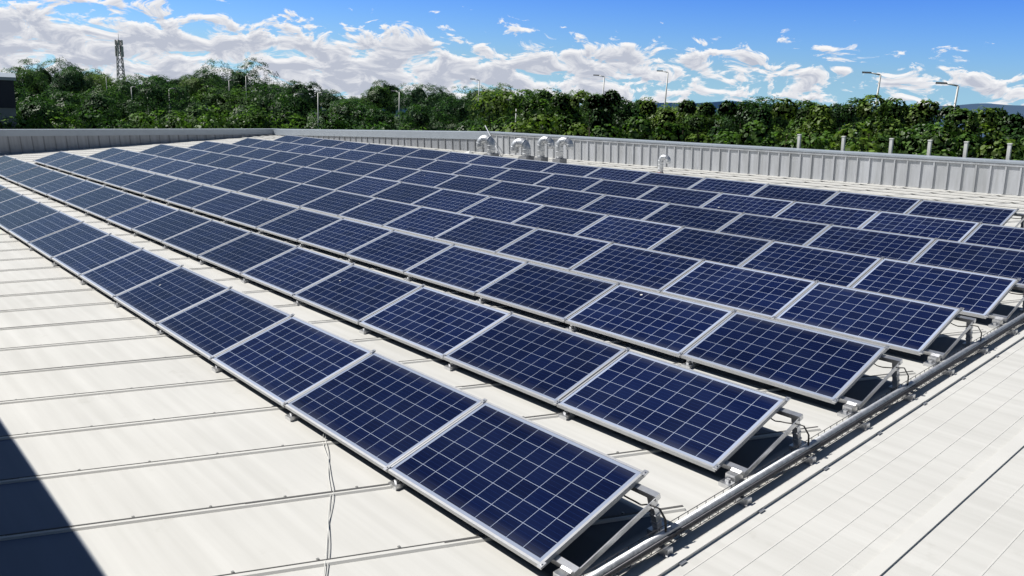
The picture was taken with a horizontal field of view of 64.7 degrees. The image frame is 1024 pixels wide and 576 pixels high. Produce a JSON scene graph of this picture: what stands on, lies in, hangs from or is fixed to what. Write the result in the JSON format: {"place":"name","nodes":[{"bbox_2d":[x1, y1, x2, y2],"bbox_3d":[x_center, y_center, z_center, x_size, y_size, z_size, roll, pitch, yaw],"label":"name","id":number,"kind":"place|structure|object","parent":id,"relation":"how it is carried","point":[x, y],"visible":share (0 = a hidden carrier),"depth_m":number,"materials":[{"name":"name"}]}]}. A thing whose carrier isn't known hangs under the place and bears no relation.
{"place":"outdoors","nodes":[
{"label":"outdoors","id":0,"kind":"place"},
{"bbox_2d":[17,104,984,156],"bbox_3d":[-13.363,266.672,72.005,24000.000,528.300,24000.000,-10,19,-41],"label":"terrain","id":1,"kind":"structure","parent":0,"point":[448,127],"depth_m":215.35,"materials":[{"name":"green plant"}]},
{"bbox_2d":[0,73,17,128],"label":"building","id":2,"kind":"structure","parent":1,"relation":"on","point":[7,100],"depth_m":51.69,"materials":[{"name":"blue metal"}]},
{"bbox_2d":[114,36,125,81],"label":"telecom mast","id":3,"kind":"object","parent":1,"relation":"on","point":[118,42],"visible":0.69,"depth_m":365.46,"materials":[{"name":"silver metal"}]},
{"bbox_2d":[0,57,1023,160],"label":"trees","id":4,"kind":"object","parent":1,"relation":"on","point":[63,89],"visible":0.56,"depth_m":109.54,"materials":[{"name":"green plant"}]},
{"bbox_2d":[106,70,958,135],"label":"street lights","id":5,"kind":"object","parent":1,"relation":"on","point":[956,96],"visible":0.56,"depth_m":112.60,"materials":[{"name":"silver metal"}]},
{"bbox_2d":[78,68,1023,159],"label":"trees","id":6,"kind":"object","parent":1,"relation":"on","point":[667,115],"visible":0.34,"depth_m":55.15,"materials":[{"name":"green plant"}]},
{"bbox_2d":[0,135,1023,575],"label":"roof sheet","id":7,"kind":"object","parent":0,"point":[252,539],"depth_m":6.14,"materials":[{"name":"white metal"}]},
{"bbox_2d":[0,128,499,154],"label":"parapet wall","id":8,"kind":"structure","parent":7,"relation":"on","point":[14,141],"depth_m":34.03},
{"bbox_2d":[8,290,624,572],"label":"roof fasteners","id":9,"kind":"object","parent":7,"relation":"on","point":[399,546],"visible":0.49,"depth_m":5.92,"materials":[{"name":"grey metal"}]},
{"bbox_2d":[322,433,333,575],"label":"cable","id":10,"kind":"object","parent":7,"relation":"on","point":[329,506],"visible":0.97,"depth_m":5.63,"materials":[{"name":"white plastic"}]},
{"bbox_2d":[0,140,1023,575],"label":"panel mounting brackets","id":11,"kind":"object","parent":7,"relation":"on","point":[736,472],"visible":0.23,"depth_m":7.03,"materials":[{"name":"metal"}]},
{"bbox_2d":[0,135,1023,569],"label":"solar panel frames","id":12,"kind":"structure","parent":11,"relation":"on","point":[568,541],"depth_m":9.67,"materials":[{"name":"silver metal"}]},
{"bbox_2d":[0,135,1023,561],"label":"solar panels","id":13,"kind":"object","parent":12,"relation":"in","point":[534,491],"visible":0.99,"depth_m":10.42,"materials":[{"name":"blue glass"}]},
{"bbox_2d":[624,218,1023,531],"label":"electrical cables","id":14,"kind":"object","parent":11,"relation":"attached to","point":[665,520],"visible":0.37,"depth_m":6.21,"materials":[{"name":"black"}]},
{"bbox_2d":[0,135,1023,575],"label":"roof seams","id":15,"kind":"object","parent":7,"relation":"attached to","point":[292,499],"visible":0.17,"depth_m":6.96,"materials":[{"name":"white metal"}]},
{"bbox_2d":[465,125,670,172],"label":"roof vents","id":16,"kind":"object","parent":7,"relation":"on","point":[516,144],"visible":0.91,"depth_m":24.89,"materials":[{"name":"silver metal"}]},
{"bbox_2d":[243,135,1023,575],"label":"roof panel seams","id":17,"kind":"object","parent":7,"relation":"on","point":[913,535],"visible":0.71,"depth_m":5.83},
{"bbox_2d":[490,132,1023,195],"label":"white parapet","id":18,"kind":"structure","parent":7,"relation":"on","point":[994,176],"depth_m":21.30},
{"bbox_2d":[797,134,1012,159],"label":"posts","id":19,"kind":"object","parent":18,"relation":"on","point":[965,149],"visible":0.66,"depth_m":19.62,"materials":[{"name":"white metal"}]},
{"bbox_2d":[579,311,1023,575],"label":"conduit pipe","id":20,"kind":"object","parent":7,"relation":"on","point":[656,542],"visible":1,"depth_m":6.00,"materials":[{"name":"metal"}]},
{"bbox_2d":[0,0,1023,105],"label":"sky","id":21,"kind":"structure","parent":0,"point":[818,51],"materials":[{"name":"blue"}]},
{"bbox_2d":[68,96,1023,148],"bbox_3d":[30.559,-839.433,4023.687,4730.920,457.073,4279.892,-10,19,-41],"label":"distant hills","id":22,"kind":"structure","parent":0,"point":[1012,109],"depth_m":4469.88,"materials":[{"name":"green plant"}]}
]}

